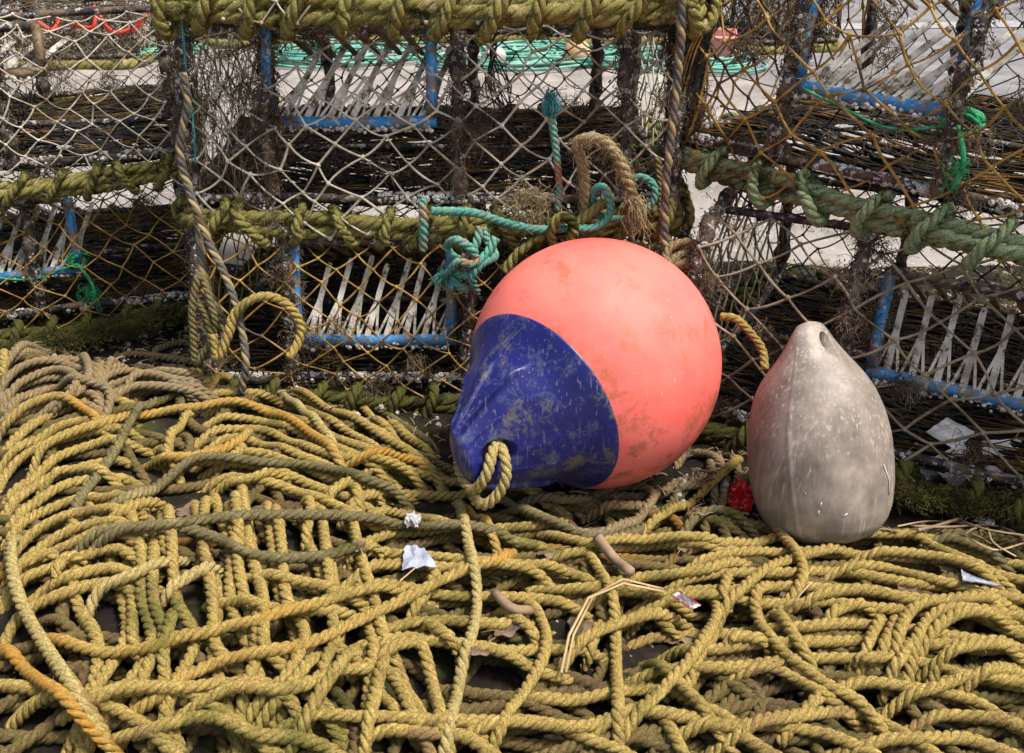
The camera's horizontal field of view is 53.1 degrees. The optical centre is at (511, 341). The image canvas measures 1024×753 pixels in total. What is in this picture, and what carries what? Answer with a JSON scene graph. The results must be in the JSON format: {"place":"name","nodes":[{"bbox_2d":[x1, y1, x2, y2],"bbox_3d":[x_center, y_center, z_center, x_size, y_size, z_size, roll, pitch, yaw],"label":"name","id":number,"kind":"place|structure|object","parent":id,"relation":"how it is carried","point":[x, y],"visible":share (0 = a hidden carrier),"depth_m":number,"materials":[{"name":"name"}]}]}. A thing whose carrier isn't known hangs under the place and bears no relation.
{"place":"outdoors","nodes":[
{"label":"outdoors","id":0,"kind":"place"},
{"bbox_2d":[194,27,380,48],"bbox_3d":[-1.024,-1.578,4.760,0.882,0.389,0.631,2,26,4],"label":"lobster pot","id":1,"kind":"object","parent":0,"point":[215,30],"visible":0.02,"depth_m":4.57,"materials":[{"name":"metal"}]},
{"bbox_2d":[0,258,1023,752],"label":"ground soil","id":2,"kind":"structure","parent":0,"point":[106,618],"depth_m":1.32,"materials":[{"name":"soil"}]},
{"bbox_2d":[0,340,92,427],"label":"rope","id":3,"kind":"object","parent":2,"relation":"on","point":[20,346],"visible":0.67,"depth_m":1.58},
{"bbox_2d":[0,391,113,447],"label":"rope","id":4,"kind":"object","parent":2,"relation":"on","point":[38,400],"visible":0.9,"depth_m":1.44,"materials":[{"name":"fabric"}]},
{"bbox_2d":[5,296,207,354],"bbox_3d":[-0.725,-0.024,1.860,0.388,0.062,0.159,-14,29,-27],"label":"moss","id":5,"kind":"object","parent":2,"relation":"on","point":[92,333],"visible":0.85,"depth_m":1.84,"materials":[{"name":"plant"}]},
{"bbox_2d":[0,131,228,349],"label":"lobster pot","id":6,"kind":"object","parent":2,"relation":"on","point":[30,236],"visible":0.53,"depth_m":1.92,"materials":[{"name":"metal"}]},
{"bbox_2d":[0,0,207,213],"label":"lobster pot","id":7,"kind":"object","parent":6,"relation":"on","point":[46,112],"visible":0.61,"depth_m":1.80,"materials":[{"name":"metal"}]},
{"bbox_2d":[206,372,445,491],"bbox_3d":[-0.258,0.117,1.530,0.487,0.083,0.183,13,29,25],"label":"rope","id":8,"kind":"object","parent":2,"relation":"on","point":[387,438],"visible":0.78,"depth_m":1.49,"materials":[{"name":"fabric"}]},
{"bbox_2d":[252,342,440,451],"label":"rope","id":9,"kind":"object","parent":2,"relation":"on","point":[420,435],"visible":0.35,"depth_m":1.59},
{"bbox_2d":[0,347,741,536],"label":"coil underlayer","id":10,"kind":"object","parent":2,"relation":"on","point":[194,384],"visible":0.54,"depth_m":1.51,"materials":[{"name":"brown fabric"}]},
{"bbox_2d":[1,365,80,419],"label":"rope","id":11,"kind":"object","parent":10,"relation":"on","point":[14,388],"visible":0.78,"depth_m":1.54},
{"bbox_2d":[123,369,201,401],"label":"rope","id":12,"kind":"object","parent":10,"relation":"on","point":[151,373],"visible":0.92,"depth_m":1.52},
{"bbox_2d":[188,272,218,365],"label":"rope","id":13,"kind":"object","parent":10,"relation":"on","point":[210,317],"visible":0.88,"depth_m":1.52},
{"bbox_2d":[209,292,305,361],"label":"rope","id":14,"kind":"object","parent":10,"relation":"on","point":[219,352],"visible":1,"depth_m":1.51,"materials":[{"name":"fabric"}]},
{"bbox_2d":[449,238,721,489],"bbox_3d":[0.103,0.035,1.386,0.359,0.340,0.363,0,26,0],"label":"buoy","id":15,"kind":"object","parent":10,"relation":"on","point":[595,363],"visible":0.94,"depth_m":1.26,"materials":[{"name":"pink plastic"}]},
{"bbox_2d":[453,439,511,510],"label":"rope","id":16,"kind":"object","parent":15,"relation":"on","point":[474,490],"visible":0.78,"depth_m":1.24,"materials":[{"name":"fabric"}]},
{"bbox_2d":[499,483,682,537],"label":"rope","id":17,"kind":"object","parent":10,"relation":"on","point":[541,516],"visible":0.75,"depth_m":1.29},
{"bbox_2d":[180,151,697,419],"bbox_3d":[-0.113,-0.160,1.906,0.908,0.355,0.786,0,26,0],"label":"lobster pot","id":18,"kind":"object","parent":2,"relation":"on","point":[285,263],"visible":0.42,"depth_m":1.64,"materials":[{"name":"metal"}]},
{"bbox_2d":[194,205,226,344],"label":"rope","id":19,"kind":"object","parent":18,"relation":"hanging from","point":[202,265],"visible":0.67,"depth_m":1.53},
{"bbox_2d":[156,21,694,255],"bbox_3d":[-0.122,-0.433,1.812,0.872,0.374,0.706,0,26,0],"label":"lobster pot","id":20,"kind":"object","parent":18,"relation":"on","point":[230,186],"visible":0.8,"depth_m":1.57,"materials":[{"name":"metal"}]},
{"bbox_2d":[175,72,249,395],"bbox_3d":[-0.438,-0.150,1.498,0.031,0.462,0.144,-18,31,-32],"label":"rope","id":21,"kind":"object","parent":20,"relation":"hanging from","point":[195,208],"visible":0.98,"depth_m":1.50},
{"bbox_2d":[418,198,428,251],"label":"rope","id":22,"kind":"object","parent":20,"relation":"attached to","point":[423,223],"visible":1,"depth_m":1.54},
{"bbox_2d":[149,0,720,47],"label":"lobster pot","id":23,"kind":"object","parent":20,"relation":"on","point":[290,19],"visible":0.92,"depth_m":1.42,"materials":[{"name":"fabric"}]},
{"bbox_2d":[180,19,196,163],"bbox_3d":[-0.463,-0.363,1.468,0.015,0.224,0.013,-14,29,-26],"label":"cord","id":24,"kind":"object","parent":23,"relation":"hanging from","point":[186,71],"visible":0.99,"depth_m":1.47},
{"bbox_2d":[659,0,686,255],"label":"rope","id":25,"kind":"object","parent":23,"relation":"hanging from","point":[674,104],"visible":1,"depth_m":1.46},
{"bbox_2d":[431,182,614,233],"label":"rope","id":26,"kind":"object","parent":20,"relation":"attached to","point":[604,189],"visible":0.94,"depth_m":1.53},
{"bbox_2d":[474,171,572,245],"bbox_3d":[0.017,-0.201,1.541,0.150,0.116,0.073,0,26,0],"label":"weed clump","id":27,"kind":"object","parent":26,"relation":"on","point":[529,200],"visible":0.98,"depth_m":1.53,"materials":[{"name":"plant"}]},
{"bbox_2d":[547,107,562,210],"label":"rope","id":28,"kind":"object","parent":20,"relation":"hanging from","point":[553,130],"visible":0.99,"depth_m":1.52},
{"bbox_2d":[537,86,563,118],"bbox_3d":[0.060,-0.347,1.487,0.039,0.048,0.034,-18,31,-32],"label":"rope tassel","id":29,"kind":"object","parent":28,"relation":"attached to","point":[552,102],"visible":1,"depth_m":1.48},
{"bbox_2d":[500,193,616,274],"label":"rope","id":30,"kind":"object","parent":20,"relation":"attached to","point":[524,247],"visible":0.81,"depth_m":1.54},
{"bbox_2d":[566,131,655,243],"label":"rope","id":31,"kind":"object","parent":20,"relation":"attached to","point":[633,198],"visible":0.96,"depth_m":1.50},
{"bbox_2d":[575,173,658,223],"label":"rope","id":32,"kind":"object","parent":20,"relation":"hanging from","point":[649,180],"visible":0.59,"depth_m":1.54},
{"bbox_2d":[654,157,682,271],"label":"rope","id":33,"kind":"object","parent":20,"relation":"hanging from","point":[658,169],"visible":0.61,"depth_m":1.54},
{"bbox_2d":[428,226,499,295],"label":"rope","id":34,"kind":"object","parent":18,"relation":"hanging from","point":[474,261],"visible":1,"depth_m":1.53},
{"bbox_2d":[546,211,579,245],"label":"rope","id":35,"kind":"object","parent":18,"relation":"attached to","point":[568,219],"visible":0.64,"depth_m":1.52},
{"bbox_2d":[662,238,728,305],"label":"rope","id":36,"kind":"object","parent":18,"relation":"in","point":[677,261],"visible":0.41,"depth_m":1.53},
{"bbox_2d":[438,499,482,752],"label":"rope","id":37,"kind":"object","parent":2,"relation":"on","point":[453,705],"visible":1,"depth_m":1.09,"materials":[{"name":"fabric"}]},
{"bbox_2d":[0,367,1023,752],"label":"rope heap","id":38,"kind":"object","parent":2,"relation":"on","point":[272,717],"visible":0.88,"depth_m":1.10,"materials":[{"name":"fabric"}]},
{"bbox_2d":[4,534,116,752],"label":"rope","id":39,"kind":"object","parent":38,"relation":"on","point":[58,666],"visible":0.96,"depth_m":1.04,"materials":[{"name":"fabric"}]},
{"bbox_2d":[0,644,124,752],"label":"rope","id":40,"kind":"object","parent":38,"relation":"on","point":[34,676],"visible":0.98,"depth_m":0.96,"materials":[{"name":"fabric"}]},
{"bbox_2d":[64,396,160,525],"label":"rope","id":41,"kind":"object","parent":38,"relation":"on","point":[91,483],"visible":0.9,"depth_m":1.35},
{"bbox_2d":[26,397,346,476],"bbox_3d":[-0.426,0.135,1.410,0.428,0.072,0.199,-2,26,-4],"label":"rope","id":42,"kind":"object","parent":38,"relation":"on","point":[329,445],"visible":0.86,"depth_m":1.42,"materials":[{"name":"fabric"}]},
{"bbox_2d":[141,428,253,471],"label":"rope","id":43,"kind":"object","parent":38,"relation":"on","point":[245,434],"visible":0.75,"depth_m":1.34,"materials":[{"name":"fabric"}]},
{"bbox_2d":[74,523,376,566],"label":"rope","id":44,"kind":"object","parent":38,"relation":"on","point":[196,531],"visible":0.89,"depth_m":1.15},
{"bbox_2d":[47,581,438,658],"bbox_3d":[-0.286,0.307,1.079,0.426,0.080,0.099,-4,26,-9],"label":"rope","id":45,"kind":"object","parent":38,"relation":"on","point":[153,646],"visible":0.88,"depth_m":1.04,"materials":[{"name":"fabric"}]},
{"bbox_2d":[81,451,416,520],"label":"rope","id":46,"kind":"object","parent":38,"relation":"on","point":[171,475],"visible":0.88,"depth_m":1.32,"materials":[{"name":"fabric"}]},
{"bbox_2d":[213,467,297,494],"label":"rope","id":47,"kind":"object","parent":38,"relation":"on","point":[232,481],"visible":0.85,"depth_m":1.30,"materials":[{"name":"fabric"}]},
{"bbox_2d":[200,594,374,625],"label":"rope","id":48,"kind":"object","parent":38,"relation":"on","point":[253,601],"visible":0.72,"depth_m":1.08,"materials":[{"name":"fabric"}]},
{"bbox_2d":[254,384,337,442],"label":"rope","id":49,"kind":"object","parent":38,"relation":"on","point":[314,418],"visible":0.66,"depth_m":1.47,"materials":[{"name":"fabric"}]},
{"bbox_2d":[87,508,524,562],"bbox_3d":[-0.228,0.238,1.227,0.544,0.135,0.057,-5,26,-10],"label":"rope","id":50,"kind":"object","parent":38,"relation":"on","point":[119,530],"visible":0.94,"depth_m":1.22,"materials":[{"name":"fabric"}]},
{"bbox_2d":[246,568,388,613],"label":"rope","id":51,"kind":"object","parent":38,"relation":"on","point":[310,584],"visible":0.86,"depth_m":1.11,"materials":[{"name":"fabric"}]},
{"bbox_2d":[187,362,447,475],"bbox_3d":[-0.276,0.085,1.601,0.509,0.100,0.260,9,27,18],"label":"rope","id":52,"kind":"object","parent":38,"relation":"on","point":[406,434],"visible":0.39,"depth_m":1.49,"materials":[{"name":"fabric"}]},
{"bbox_2d":[130,547,517,714],"bbox_3d":[-0.165,0.304,1.111,0.493,0.088,0.061,-21,33,-36],"label":"rope","id":53,"kind":"object","parent":38,"relation":"on","point":[147,703],"visible":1,"depth_m":1.04,"materials":[{"name":"fabric"}]},
{"bbox_2d":[345,446,450,491],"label":"rope","id":54,"kind":"object","parent":38,"relation":"on","point":[412,459],"visible":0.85,"depth_m":1.38,"materials":[{"name":"fabric"}]},
{"bbox_2d":[402,545,436,570],"bbox_3d":[-0.106,0.250,1.186,0.041,0.007,0.041,0,26,0],"label":"plastic scrap","id":55,"kind":"object","parent":38,"relation":"on","point":[414,556],"visible":1,"depth_m":1.18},
{"bbox_2d":[451,501,501,553],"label":"rope","id":56,"kind":"object","parent":38,"relation":"on","point":[494,541],"visible":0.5,"depth_m":1.26,"materials":[{"name":"fabric"}]},
{"bbox_2d":[490,589,534,614],"bbox_3d":[-0.004,0.296,1.146,0.053,0.031,0.035,10,28,20],"label":"cane","id":57,"kind":"object","parent":38,"relation":"on","point":[501,599],"visible":1,"depth_m":1.14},
{"bbox_2d":[488,598,553,748],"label":"rope","id":58,"kind":"object","parent":38,"relation":"on","point":[512,706],"visible":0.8,"depth_m":1.05,"materials":[{"name":"fabric"}]},
{"bbox_2d":[560,578,663,673],"bbox_3d":[0.093,0.300,1.125,0.058,0.014,0.182,22,34,38],"label":"dry straw","id":59,"kind":"object","parent":38,"relation":"on","point":[600,592],"visible":1,"depth_m":1.15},
{"bbox_2d":[535,530,736,548],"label":"rope","id":60,"kind":"object","parent":38,"relation":"on","point":[637,539],"visible":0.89,"depth_m":1.26,"materials":[{"name":"fabric"}]},
{"bbox_2d":[606,599,722,752],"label":"rope","id":61,"kind":"object","parent":38,"relation":"on","point":[643,707],"visible":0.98,"depth_m":1.05,"materials":[{"name":"fabric"}]},
{"bbox_2d":[749,580,891,734],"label":"rope","id":62,"kind":"object","parent":38,"relation":"on","point":[872,716],"visible":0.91,"depth_m":1.06,"materials":[{"name":"fabric"}]},
{"bbox_2d":[786,583,1023,628],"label":"rope","id":63,"kind":"object","parent":38,"relation":"on","point":[847,589],"visible":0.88,"depth_m":1.17,"materials":[{"name":"fabric"}]},
{"bbox_2d":[901,601,995,681],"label":"rope","id":64,"kind":"object","parent":38,"relation":"on","point":[909,670],"visible":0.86,"depth_m":1.11,"materials":[{"name":"fabric"}]},
{"bbox_2d":[887,590,1023,697],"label":"rope","id":65,"kind":"object","parent":38,"relation":"on","point":[907,616],"visible":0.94,"depth_m":1.14,"materials":[{"name":"fabric"}]},
{"bbox_2d":[916,533,1016,574],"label":"rope","id":66,"kind":"object","parent":38,"relation":"on","point":[997,557],"visible":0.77,"depth_m":1.27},
{"bbox_2d":[915,637,1023,682],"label":"rope","id":67,"kind":"object","parent":38,"relation":"on","point":[1009,649],"visible":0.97,"depth_m":1.09,"materials":[{"name":"fabric"}]},
{"bbox_2d":[917,603,1023,671],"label":"rope","id":68,"kind":"object","parent":38,"relation":"on","point":[939,625],"visible":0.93,"depth_m":1.12,"materials":[{"name":"fabric"}]},
{"bbox_2d":[925,634,1019,682],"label":"rope","id":69,"kind":"object","parent":38,"relation":"on","point":[935,673],"visible":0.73,"depth_m":1.10,"materials":[{"name":"fabric"}]},
{"bbox_2d":[950,661,1023,706],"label":"rope","id":70,"kind":"object","parent":38,"relation":"on","point":[985,670],"visible":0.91,"depth_m":1.05,"materials":[{"name":"fabric"}]},
{"bbox_2d":[0,353,1023,752],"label":"rope underlayer","id":71,"kind":"object","parent":2,"relation":"on","point":[752,697],"visible":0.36,"depth_m":1.12,"materials":[{"name":"fabric"}]},
{"bbox_2d":[3,373,114,415],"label":"rope","id":72,"kind":"object","parent":71,"relation":"on","point":[62,384],"visible":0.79,"depth_m":1.47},
{"bbox_2d":[32,463,122,499],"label":"rope","id":73,"kind":"object","parent":71,"relation":"on","point":[108,475],"visible":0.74,"depth_m":1.31,"materials":[{"name":"fabric"}]},
{"bbox_2d":[78,556,190,629],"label":"rope","id":74,"kind":"object","parent":71,"relation":"on","point":[100,589],"visible":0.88,"depth_m":1.10,"materials":[{"name":"fabric"}]},
{"bbox_2d":[160,560,224,610],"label":"rope","id":75,"kind":"object","parent":71,"relation":"on","point":[192,574],"visible":0.85,"depth_m":1.11,"materials":[{"name":"fabric"}]},
{"bbox_2d":[401,630,456,752],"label":"rope","id":76,"kind":"object","parent":71,"relation":"on","point":[430,675],"visible":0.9,"depth_m":1.05,"materials":[{"name":"fabric"}]},
{"bbox_2d":[593,533,634,575],"bbox_3d":[0.123,0.255,1.217,0.022,0.034,0.071,-16,30,-30],"label":"cane","id":77,"kind":"object","parent":71,"relation":"on","point":[610,553],"visible":1,"depth_m":1.23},
{"bbox_2d":[675,543,853,703],"bbox_3d":[0.294,0.303,1.182,0.370,0.050,0.072,-20,33,-36],"label":"rope","id":78,"kind":"object","parent":71,"relation":"on","point":[731,599],"visible":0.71,"depth_m":1.19,"materials":[{"name":"fabric"}]},
{"bbox_2d":[764,609,819,671],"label":"rope","id":79,"kind":"object","parent":71,"relation":"on","point":[788,626],"visible":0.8,"depth_m":1.10,"materials":[{"name":"fabric"}]},
{"bbox_2d":[820,597,876,619],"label":"rope","id":80,"kind":"object","parent":71,"relation":"on","point":[834,610],"visible":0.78,"depth_m":1.15,"materials":[{"name":"fabric"}]},
{"bbox_2d":[819,559,1023,625],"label":"rope","id":81,"kind":"object","parent":71,"relation":"on","point":[846,568],"visible":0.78,"depth_m":1.21,"materials":[{"name":"fabric"}]},
{"bbox_2d":[850,546,1023,609],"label":"rope","id":82,"kind":"object","parent":71,"relation":"on","point":[981,571],"visible":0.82,"depth_m":1.24,"materials":[{"name":"fabric"}]},
{"bbox_2d":[6,261,1023,566],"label":"ground litter","id":83,"kind":"object","parent":2,"relation":"on","point":[122,357],"visible":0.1,"depth_m":1.64,"materials":[{"name":"plant"}]},
{"bbox_2d":[498,482,657,534],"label":"rope","id":84,"kind":"object","parent":2,"relation":"on","point":[633,521],"visible":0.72,"depth_m":1.35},
{"bbox_2d":[583,551,625,744],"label":"rope","id":85,"kind":"object","parent":2,"relation":"on","point":[616,690],"visible":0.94,"depth_m":1.10,"materials":[{"name":"fabric"}]},
{"bbox_2d":[547,607,695,688],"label":"rope","id":86,"kind":"object","parent":2,"relation":"on","point":[582,641],"visible":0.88,"depth_m":1.13,"materials":[{"name":"fabric"}]},
{"bbox_2d":[630,454,743,553],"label":"rope","id":87,"kind":"object","parent":2,"relation":"on","point":[674,507],"visible":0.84,"depth_m":1.40,"materials":[{"name":"fabric"}]},
{"bbox_2d":[673,448,728,505],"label":"rope","id":88,"kind":"object","parent":2,"relation":"on","point":[702,453],"visible":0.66,"depth_m":1.50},
{"bbox_2d":[680,505,760,538],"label":"rope","id":89,"kind":"object","parent":2,"relation":"on","point":[691,521],"visible":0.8,"depth_m":1.32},
{"bbox_2d":[727,477,753,516],"bbox_3d":[0.321,0.215,1.423,0.050,0.018,0.078,19,32,34],"label":"plastic scrap","id":90,"kind":"object","parent":2,"relation":"on","point":[741,492],"visible":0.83,"depth_m":1.42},
{"bbox_2d":[765,525,808,621],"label":"rope","id":91,"kind":"object","parent":2,"relation":"on","point":[797,588],"visible":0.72,"depth_m":1.21,"materials":[{"name":"fabric"}]},
{"bbox_2d":[747,321,894,545],"bbox_3d":[0.396,0.123,1.304,0.184,0.280,0.196,0,26,0],"label":"buoy","id":92,"kind":"object","parent":2,"relation":"on","point":[820,457],"visible":0.98,"depth_m":1.25,"materials":[{"name":"grey plastic"}]},
{"bbox_2d":[681,141,1023,531],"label":"lobster pot","id":93,"kind":"object","parent":2,"relation":"on","point":[888,301],"visible":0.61,"depth_m":1.49,"materials":[{"name":"metal"}]},
{"bbox_2d":[720,312,768,371],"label":"rope","id":94,"kind":"object","parent":93,"relation":"attached to","point":[738,320],"visible":1,"depth_m":1.42,"materials":[{"name":"fabric"}]},
{"bbox_2d":[655,0,1023,282],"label":"lobster pot","id":95,"kind":"object","parent":93,"relation":"on","point":[954,113],"visible":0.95,"depth_m":1.40,"materials":[{"name":"fabric"}]},
{"bbox_2d":[926,417,973,450],"bbox_3d":[0.628,0.132,1.461,0.075,0.039,0.031,0,26,0],"label":"plastic shard","id":96,"kind":"object","parent":93,"relation":"in","point":[943,430],"visible":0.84,"depth_m":1.46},
{"bbox_2d":[892,469,1023,524],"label":"moss","id":97,"kind":"object","parent":2,"relation":"on","point":[955,501],"visible":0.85,"depth_m":1.37,"materials":[{"name":"plant"}]},
{"bbox_2d":[898,530,1021,593],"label":"rope","id":98,"kind":"object","parent":2,"relation":"on","point":[929,543],"visible":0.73,"depth_m":1.25,"materials":[{"name":"fabric"}]},
{"bbox_2d":[0,24,1023,493],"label":"quay pavement","id":99,"kind":"structure","parent":0,"point":[700,198],"depth_m":3.43,"materials":[{"name":"concrete"}]},
{"bbox_2d":[5,0,156,70],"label":"lobster pot","id":100,"kind":"object","parent":99,"relation":"on","point":[134,36],"visible":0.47,"depth_m":4.15,"materials":[{"name":"metal"}]},
{"bbox_2d":[258,38,439,68],"bbox_3d":[-0.704,-1.220,4.327,0.785,0.049,0.462,0,26,0],"label":"rope coil","id":101,"kind":"object","parent":99,"relation":"on","point":[355,45],"visible":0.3,"depth_m":4.23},
{"bbox_2d":[368,25,549,42],"bbox_3d":[-0.244,-1.641,4.877,0.881,0.382,0.628,0,26,-1],"label":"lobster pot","id":102,"kind":"object","parent":99,"relation":"on","point":[513,37],"visible":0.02,"depth_m":4.68,"materials":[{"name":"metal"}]},
{"bbox_2d":[3,264,1020,524],"bbox_3d":[-0.049,0.048,1.746,2.300,0.060,1.071,0,26,0],"label":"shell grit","id":103,"kind":"object","parent":99,"relation":"on","point":[381,406],"visible":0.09,"depth_m":1.79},
{"bbox_2d":[416,40,616,70],"bbox_3d":[-0.002,-1.197,4.280,0.761,0.049,0.601,-17,31,-31],"label":"rope coil","id":104,"kind":"object","parent":99,"relation":"on","point":[517,63],"visible":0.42,"depth_m":4.20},
{"bbox_2d":[549,44,660,67],"bbox_3d":[0.387,-1.201,4.292,0.461,0.046,0.383,0,26,0],"label":"rope coil","id":105,"kind":"object","parent":99,"relation":"on","point":[608,59],"visible":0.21,"depth_m":4.18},
{"bbox_2d":[641,46,767,73],"bbox_3d":[0.739,-1.167,4.217,0.599,0.050,0.465,0,26,0],"label":"rope coil","id":106,"kind":"object","parent":99,"relation":"on","point":[717,68],"visible":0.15,"depth_m":4.09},
{"bbox_2d":[719,0,842,54],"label":"lobster pot","id":107,"kind":"object","parent":99,"relation":"on","point":[834,43],"visible":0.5,"depth_m":4.47,"materials":[{"name":"fabric"}]},
{"bbox_2d":[521,0,1023,99],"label":"road","id":108,"kind":"structure","parent":0,"point":[1004,73],"depth_m":4.60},
{"bbox_2d":[538,21,719,44],"bbox_3d":[0.531,-1.606,4.820,0.879,0.390,0.632,-3,26,-5],"label":"lobster pot","id":109,"kind":"object","parent":108,"relation":"on","point":[553,35],"visible":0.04,"depth_m":4.62,"materials":[{"name":"metal"}]},
{"bbox_2d":[661,28,736,61],"bbox_3d":[0.772,-1.220,4.251,0.309,0.127,0.211,4,26,9],"label":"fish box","id":110,"kind":"object","parent":108,"relation":"on","point":[716,43],"visible":0.19,"depth_m":4.15,"materials":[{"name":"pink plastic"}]},
{"bbox_2d":[720,21,1022,30],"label":"road line","id":111,"kind":"object","parent":108,"relation":"on","point":[946,24],"depth_m":5.13,"materials":[{"name":"paint"}]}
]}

